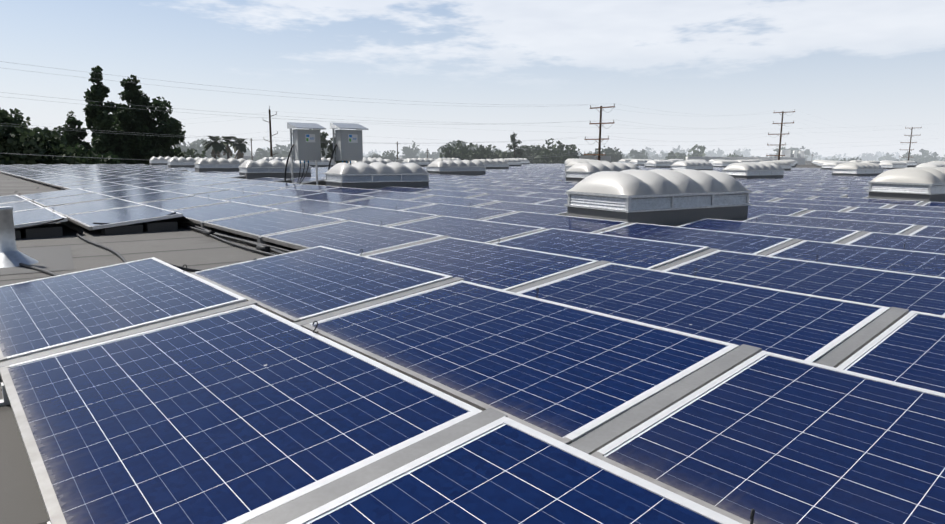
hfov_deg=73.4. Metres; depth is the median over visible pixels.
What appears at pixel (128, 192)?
solar panel
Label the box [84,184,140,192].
solar panel
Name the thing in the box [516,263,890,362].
solar panel
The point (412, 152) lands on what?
skyline trees
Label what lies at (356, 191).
solar panel
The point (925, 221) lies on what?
solar panel
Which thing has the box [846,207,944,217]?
solar panel
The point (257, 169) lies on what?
smoke vent skylight
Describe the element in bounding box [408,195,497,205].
solar panel
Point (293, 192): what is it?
solar panel
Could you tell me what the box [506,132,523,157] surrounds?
thin tree
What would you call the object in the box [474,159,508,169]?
smoke vent skylight
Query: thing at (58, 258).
roof patch
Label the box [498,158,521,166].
smoke vent skylight
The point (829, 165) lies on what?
smoke vent skylight
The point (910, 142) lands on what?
transmission pole
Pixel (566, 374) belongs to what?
solar panel
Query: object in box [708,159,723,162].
smoke vent skylight
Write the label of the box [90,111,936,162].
distribution conductors
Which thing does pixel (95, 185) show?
solar panel
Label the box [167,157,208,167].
smoke vent skylight
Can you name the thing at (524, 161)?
smoke vent skylight
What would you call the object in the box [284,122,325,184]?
combiner box
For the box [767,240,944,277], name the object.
solar panel
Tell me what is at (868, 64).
sky
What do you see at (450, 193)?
solar panel
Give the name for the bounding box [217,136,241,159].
fan palm
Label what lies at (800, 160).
distant buildings
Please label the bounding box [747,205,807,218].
solar panel
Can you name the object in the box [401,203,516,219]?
solar panel
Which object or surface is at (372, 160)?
smoke vent skylight
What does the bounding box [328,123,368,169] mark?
combiner box
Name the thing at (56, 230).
ballast blocks
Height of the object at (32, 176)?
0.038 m
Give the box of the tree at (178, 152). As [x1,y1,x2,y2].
[170,145,186,158]
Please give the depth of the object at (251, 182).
17.01 m
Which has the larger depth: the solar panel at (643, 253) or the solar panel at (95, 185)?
the solar panel at (95, 185)
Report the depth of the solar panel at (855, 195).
13.54 m
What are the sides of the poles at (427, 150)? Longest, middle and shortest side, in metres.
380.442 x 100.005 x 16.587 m
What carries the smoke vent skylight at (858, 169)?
on the warehouse roof
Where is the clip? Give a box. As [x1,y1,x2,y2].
[750,509,754,523]
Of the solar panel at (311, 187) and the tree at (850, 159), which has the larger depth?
the tree at (850, 159)
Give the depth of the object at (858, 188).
15.39 m
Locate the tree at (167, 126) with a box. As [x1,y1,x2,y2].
[113,96,185,162]
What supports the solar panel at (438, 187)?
on the mounting rails
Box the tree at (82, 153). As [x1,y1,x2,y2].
[68,143,121,164]
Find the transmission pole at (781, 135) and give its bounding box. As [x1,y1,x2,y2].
[766,110,794,159]
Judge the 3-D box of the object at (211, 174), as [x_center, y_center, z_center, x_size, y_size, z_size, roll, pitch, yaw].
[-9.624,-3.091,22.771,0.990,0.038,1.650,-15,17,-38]
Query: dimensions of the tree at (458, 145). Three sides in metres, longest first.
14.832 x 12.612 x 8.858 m
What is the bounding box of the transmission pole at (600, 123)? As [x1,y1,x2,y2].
[584,103,614,159]
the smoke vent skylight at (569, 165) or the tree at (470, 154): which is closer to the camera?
the smoke vent skylight at (569, 165)
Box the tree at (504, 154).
[473,144,512,158]
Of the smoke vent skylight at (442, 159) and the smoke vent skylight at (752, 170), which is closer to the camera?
the smoke vent skylight at (752, 170)
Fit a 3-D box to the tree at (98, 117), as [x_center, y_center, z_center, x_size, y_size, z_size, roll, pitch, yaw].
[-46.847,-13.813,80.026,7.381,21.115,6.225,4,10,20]
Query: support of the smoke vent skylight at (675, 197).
on the warehouse roof
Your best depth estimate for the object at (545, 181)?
18.26 m
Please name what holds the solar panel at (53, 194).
on the mounting rails
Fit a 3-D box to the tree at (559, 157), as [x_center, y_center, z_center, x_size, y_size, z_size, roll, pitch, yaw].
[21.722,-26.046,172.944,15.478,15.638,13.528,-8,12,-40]
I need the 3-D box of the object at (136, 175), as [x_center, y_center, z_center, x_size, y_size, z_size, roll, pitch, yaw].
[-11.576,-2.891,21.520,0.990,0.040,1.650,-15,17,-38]
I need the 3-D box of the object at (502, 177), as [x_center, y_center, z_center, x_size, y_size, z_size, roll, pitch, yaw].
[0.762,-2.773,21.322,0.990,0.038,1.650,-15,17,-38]
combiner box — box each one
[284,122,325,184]
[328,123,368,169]
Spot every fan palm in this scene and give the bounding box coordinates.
[201,135,229,158]
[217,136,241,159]
[229,137,250,158]
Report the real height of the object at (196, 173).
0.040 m
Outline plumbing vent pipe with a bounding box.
[0,206,37,267]
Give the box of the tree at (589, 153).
[581,151,601,155]
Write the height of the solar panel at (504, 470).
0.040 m
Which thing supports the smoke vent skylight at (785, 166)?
on the warehouse roof
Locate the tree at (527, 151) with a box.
[515,145,545,163]
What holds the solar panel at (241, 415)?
on the mounting rails
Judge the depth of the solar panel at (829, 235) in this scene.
6.53 m
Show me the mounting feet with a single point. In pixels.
(4, 401)
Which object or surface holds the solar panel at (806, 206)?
on the mounting rails
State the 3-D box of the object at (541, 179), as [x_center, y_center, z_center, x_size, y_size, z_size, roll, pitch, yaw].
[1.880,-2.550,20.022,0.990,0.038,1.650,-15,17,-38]
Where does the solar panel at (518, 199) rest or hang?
on the mounting rails
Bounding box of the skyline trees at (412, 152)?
[90,139,944,162]
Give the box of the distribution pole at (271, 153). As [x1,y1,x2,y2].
[264,106,278,156]
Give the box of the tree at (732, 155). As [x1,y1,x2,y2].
[727,153,742,156]
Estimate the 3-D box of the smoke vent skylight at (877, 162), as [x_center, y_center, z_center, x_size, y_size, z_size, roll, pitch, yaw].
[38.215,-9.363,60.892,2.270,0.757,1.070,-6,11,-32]
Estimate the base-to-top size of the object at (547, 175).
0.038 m
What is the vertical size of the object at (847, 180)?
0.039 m
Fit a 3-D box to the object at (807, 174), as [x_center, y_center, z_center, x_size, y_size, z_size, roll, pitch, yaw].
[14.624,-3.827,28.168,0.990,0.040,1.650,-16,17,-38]
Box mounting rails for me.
[0,165,927,523]
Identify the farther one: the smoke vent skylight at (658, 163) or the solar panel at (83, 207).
the smoke vent skylight at (658, 163)
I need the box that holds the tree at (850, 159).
[841,157,861,160]
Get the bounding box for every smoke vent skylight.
[149,156,183,165]
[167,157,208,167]
[194,158,245,171]
[238,159,311,179]
[262,157,293,161]
[303,158,335,166]
[324,162,430,188]
[348,158,391,163]
[402,158,434,166]
[426,160,485,175]
[436,158,461,160]
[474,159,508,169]
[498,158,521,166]
[508,158,529,164]
[564,160,607,172]
[564,169,751,226]
[565,159,593,164]
[565,162,640,181]
[618,159,632,162]
[629,159,650,165]
[644,160,674,167]
[668,159,684,161]
[671,160,712,170]
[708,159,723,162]
[711,160,738,167]
[722,162,784,178]
[736,160,753,162]
[760,161,791,170]
[773,160,794,167]
[816,160,833,167]
[821,161,849,169]
[832,162,883,176]
[862,161,880,163]
[866,167,944,201]
[878,161,907,168]
[900,161,917,167]
[916,162,944,166]
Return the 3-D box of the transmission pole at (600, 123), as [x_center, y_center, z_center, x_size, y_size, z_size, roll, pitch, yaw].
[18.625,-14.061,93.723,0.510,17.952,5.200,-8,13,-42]
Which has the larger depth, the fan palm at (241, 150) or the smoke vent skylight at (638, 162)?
the fan palm at (241, 150)
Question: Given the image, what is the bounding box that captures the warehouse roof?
[0,165,815,523]
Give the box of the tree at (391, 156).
[369,150,398,161]
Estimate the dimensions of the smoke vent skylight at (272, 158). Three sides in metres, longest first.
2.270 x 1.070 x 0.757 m
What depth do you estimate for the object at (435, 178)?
20.18 m
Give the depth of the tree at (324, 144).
116.64 m
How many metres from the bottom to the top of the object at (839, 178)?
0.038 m
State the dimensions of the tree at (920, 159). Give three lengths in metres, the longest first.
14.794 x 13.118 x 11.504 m
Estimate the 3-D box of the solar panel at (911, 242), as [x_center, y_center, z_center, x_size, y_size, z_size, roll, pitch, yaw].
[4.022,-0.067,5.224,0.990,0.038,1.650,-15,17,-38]
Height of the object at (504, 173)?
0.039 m
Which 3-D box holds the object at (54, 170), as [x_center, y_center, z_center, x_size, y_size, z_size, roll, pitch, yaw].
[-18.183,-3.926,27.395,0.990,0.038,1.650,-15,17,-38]
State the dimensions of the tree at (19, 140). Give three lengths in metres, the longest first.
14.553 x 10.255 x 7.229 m
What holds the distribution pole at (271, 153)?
on the ground
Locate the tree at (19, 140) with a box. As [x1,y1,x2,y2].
[0,108,79,164]
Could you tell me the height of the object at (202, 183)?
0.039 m
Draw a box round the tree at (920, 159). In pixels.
[904,154,937,162]
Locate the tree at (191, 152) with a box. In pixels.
[183,148,207,157]
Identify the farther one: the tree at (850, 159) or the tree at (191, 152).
the tree at (850, 159)
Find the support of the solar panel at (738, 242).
on the mounting rails
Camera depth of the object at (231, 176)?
21.41 m
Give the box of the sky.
[0,0,944,158]
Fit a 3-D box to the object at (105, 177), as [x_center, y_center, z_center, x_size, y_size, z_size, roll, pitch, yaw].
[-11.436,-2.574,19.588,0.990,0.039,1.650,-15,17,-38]
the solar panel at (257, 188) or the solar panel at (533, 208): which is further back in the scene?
the solar panel at (257, 188)
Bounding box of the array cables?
[14,212,292,275]
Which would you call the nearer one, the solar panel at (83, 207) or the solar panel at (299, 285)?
the solar panel at (299, 285)
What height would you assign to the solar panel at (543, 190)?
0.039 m
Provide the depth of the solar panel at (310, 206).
9.19 m
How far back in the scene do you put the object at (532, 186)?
15.67 m
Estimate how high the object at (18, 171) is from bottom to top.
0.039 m
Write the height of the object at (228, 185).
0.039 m
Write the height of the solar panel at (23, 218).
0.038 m
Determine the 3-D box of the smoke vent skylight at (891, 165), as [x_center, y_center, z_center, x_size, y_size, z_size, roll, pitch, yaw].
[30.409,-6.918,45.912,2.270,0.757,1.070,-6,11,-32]
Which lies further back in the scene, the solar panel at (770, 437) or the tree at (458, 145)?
the tree at (458, 145)
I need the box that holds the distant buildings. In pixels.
[235,154,920,164]
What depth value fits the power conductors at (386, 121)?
68.62 m
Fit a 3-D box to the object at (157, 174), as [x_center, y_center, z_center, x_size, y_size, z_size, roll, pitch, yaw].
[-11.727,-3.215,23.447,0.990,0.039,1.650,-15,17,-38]
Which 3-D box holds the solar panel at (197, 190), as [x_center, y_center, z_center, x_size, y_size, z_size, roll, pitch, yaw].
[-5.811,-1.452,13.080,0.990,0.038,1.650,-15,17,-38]
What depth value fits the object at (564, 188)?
14.86 m
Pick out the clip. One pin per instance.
(752, 513)
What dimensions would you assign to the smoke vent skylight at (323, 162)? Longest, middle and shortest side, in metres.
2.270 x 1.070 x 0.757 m
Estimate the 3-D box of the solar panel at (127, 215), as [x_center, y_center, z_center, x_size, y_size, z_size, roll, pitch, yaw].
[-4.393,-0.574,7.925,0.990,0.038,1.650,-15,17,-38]
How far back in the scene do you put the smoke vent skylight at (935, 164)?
30.34 m
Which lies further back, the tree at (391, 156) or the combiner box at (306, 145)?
the tree at (391, 156)
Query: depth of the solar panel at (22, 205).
8.81 m
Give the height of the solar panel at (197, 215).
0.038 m
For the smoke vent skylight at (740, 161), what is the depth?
63.40 m
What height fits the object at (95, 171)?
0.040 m
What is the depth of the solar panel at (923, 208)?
9.58 m
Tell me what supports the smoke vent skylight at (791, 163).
on the warehouse roof
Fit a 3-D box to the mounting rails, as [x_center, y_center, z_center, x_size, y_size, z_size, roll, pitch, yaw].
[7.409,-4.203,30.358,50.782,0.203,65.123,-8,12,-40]
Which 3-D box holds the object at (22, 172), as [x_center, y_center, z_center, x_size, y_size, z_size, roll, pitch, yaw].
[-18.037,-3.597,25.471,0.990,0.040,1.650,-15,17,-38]
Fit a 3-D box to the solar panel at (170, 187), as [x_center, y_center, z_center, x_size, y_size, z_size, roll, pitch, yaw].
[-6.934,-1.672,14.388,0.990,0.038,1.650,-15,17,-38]
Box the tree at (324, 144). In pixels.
[309,129,347,162]
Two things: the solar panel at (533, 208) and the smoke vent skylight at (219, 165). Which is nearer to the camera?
the solar panel at (533, 208)
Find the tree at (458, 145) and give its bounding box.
[451,140,494,158]
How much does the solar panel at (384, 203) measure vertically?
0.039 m
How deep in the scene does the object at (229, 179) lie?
18.25 m
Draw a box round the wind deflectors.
[60,167,847,234]
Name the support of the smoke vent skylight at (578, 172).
on the warehouse roof
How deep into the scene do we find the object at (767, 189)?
14.71 m
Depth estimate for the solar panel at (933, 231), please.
6.48 m
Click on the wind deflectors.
(78, 229)
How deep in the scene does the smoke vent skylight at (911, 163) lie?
64.40 m
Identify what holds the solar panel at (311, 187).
on the mounting rails
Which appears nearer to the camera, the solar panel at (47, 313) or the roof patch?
the solar panel at (47, 313)
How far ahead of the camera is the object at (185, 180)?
17.71 m
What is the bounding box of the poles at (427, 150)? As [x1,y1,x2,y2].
[251,138,812,160]
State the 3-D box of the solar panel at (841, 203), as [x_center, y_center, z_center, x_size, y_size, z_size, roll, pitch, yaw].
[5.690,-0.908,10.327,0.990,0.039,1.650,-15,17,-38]
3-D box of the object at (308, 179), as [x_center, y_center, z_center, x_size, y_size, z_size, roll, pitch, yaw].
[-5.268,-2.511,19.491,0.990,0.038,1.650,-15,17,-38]
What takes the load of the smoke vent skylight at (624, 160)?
on the warehouse roof
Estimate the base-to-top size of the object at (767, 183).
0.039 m
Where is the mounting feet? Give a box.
[0,382,50,523]
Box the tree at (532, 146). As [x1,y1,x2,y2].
[528,145,538,163]
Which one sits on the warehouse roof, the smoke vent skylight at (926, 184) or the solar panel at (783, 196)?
the smoke vent skylight at (926, 184)
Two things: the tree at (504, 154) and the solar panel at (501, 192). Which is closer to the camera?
the solar panel at (501, 192)
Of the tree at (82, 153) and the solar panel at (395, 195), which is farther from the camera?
the tree at (82, 153)
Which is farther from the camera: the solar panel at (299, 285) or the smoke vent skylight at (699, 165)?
the smoke vent skylight at (699, 165)
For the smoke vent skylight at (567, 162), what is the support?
on the warehouse roof
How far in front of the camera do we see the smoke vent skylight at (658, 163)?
44.46 m
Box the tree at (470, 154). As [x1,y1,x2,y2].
[437,143,488,160]
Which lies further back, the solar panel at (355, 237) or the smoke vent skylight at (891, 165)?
the smoke vent skylight at (891, 165)
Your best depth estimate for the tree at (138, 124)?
81.26 m
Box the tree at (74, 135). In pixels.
[60,111,91,160]
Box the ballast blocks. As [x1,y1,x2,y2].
[15,220,177,238]
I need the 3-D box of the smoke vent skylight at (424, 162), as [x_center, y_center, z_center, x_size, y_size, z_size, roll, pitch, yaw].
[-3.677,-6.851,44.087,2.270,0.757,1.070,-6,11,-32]
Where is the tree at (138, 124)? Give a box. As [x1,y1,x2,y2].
[111,74,166,164]
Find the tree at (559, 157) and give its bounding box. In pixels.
[532,138,580,163]
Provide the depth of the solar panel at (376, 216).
7.86 m
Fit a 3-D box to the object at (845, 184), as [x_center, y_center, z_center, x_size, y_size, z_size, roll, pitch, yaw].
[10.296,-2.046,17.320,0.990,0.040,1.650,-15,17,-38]
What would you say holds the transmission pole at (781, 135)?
on the ground
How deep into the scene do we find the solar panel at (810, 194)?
13.01 m
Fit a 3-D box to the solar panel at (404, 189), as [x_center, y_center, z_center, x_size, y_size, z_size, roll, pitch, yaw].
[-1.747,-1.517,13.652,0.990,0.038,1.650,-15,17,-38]
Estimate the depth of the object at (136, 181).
17.02 m
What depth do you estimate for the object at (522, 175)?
24.11 m
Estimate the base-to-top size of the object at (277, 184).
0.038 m
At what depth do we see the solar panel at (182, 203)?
9.82 m
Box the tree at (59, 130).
[52,126,91,148]
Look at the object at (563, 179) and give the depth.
21.10 m
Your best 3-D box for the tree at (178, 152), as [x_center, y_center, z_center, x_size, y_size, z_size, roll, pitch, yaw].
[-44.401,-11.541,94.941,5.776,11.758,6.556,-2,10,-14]
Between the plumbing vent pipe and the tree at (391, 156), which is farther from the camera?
the tree at (391, 156)
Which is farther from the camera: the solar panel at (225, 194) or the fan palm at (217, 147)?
the fan palm at (217, 147)
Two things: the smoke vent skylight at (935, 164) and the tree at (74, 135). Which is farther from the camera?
the tree at (74, 135)
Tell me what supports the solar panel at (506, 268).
on the mounting rails
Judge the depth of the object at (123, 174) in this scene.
22.86 m
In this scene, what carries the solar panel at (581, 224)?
on the mounting rails
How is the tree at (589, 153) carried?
on the ground
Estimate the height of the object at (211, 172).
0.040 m
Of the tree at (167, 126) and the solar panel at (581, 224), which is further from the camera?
the tree at (167, 126)
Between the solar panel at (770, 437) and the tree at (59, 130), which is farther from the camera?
the tree at (59, 130)
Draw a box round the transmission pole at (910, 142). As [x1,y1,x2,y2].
[900,126,921,160]
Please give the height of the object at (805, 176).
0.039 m
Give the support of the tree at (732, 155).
on the ground
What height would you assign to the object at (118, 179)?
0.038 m
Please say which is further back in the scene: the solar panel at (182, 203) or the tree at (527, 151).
the tree at (527, 151)
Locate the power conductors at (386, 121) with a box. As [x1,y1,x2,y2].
[0,61,940,163]
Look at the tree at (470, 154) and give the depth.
166.47 m
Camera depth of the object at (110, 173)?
24.28 m
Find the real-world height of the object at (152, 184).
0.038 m
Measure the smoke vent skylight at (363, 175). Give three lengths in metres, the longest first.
2.270 x 1.070 x 0.757 m
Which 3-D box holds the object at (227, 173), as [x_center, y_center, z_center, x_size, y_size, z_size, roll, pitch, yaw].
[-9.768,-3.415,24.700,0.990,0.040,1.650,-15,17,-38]
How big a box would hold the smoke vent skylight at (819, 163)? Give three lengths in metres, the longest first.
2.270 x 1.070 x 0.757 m
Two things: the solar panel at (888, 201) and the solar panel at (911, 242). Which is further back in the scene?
the solar panel at (888, 201)
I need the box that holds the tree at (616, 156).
[595,146,622,161]
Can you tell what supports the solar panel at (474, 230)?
on the mounting rails
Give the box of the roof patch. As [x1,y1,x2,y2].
[0,246,73,274]
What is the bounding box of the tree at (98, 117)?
[83,66,136,164]
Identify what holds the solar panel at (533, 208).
on the mounting rails
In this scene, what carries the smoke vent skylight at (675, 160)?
on the warehouse roof
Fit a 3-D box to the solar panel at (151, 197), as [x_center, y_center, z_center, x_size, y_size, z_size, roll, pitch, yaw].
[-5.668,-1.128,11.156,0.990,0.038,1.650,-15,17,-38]
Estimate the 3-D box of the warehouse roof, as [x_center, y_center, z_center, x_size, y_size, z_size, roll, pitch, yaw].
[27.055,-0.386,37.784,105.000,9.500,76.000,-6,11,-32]

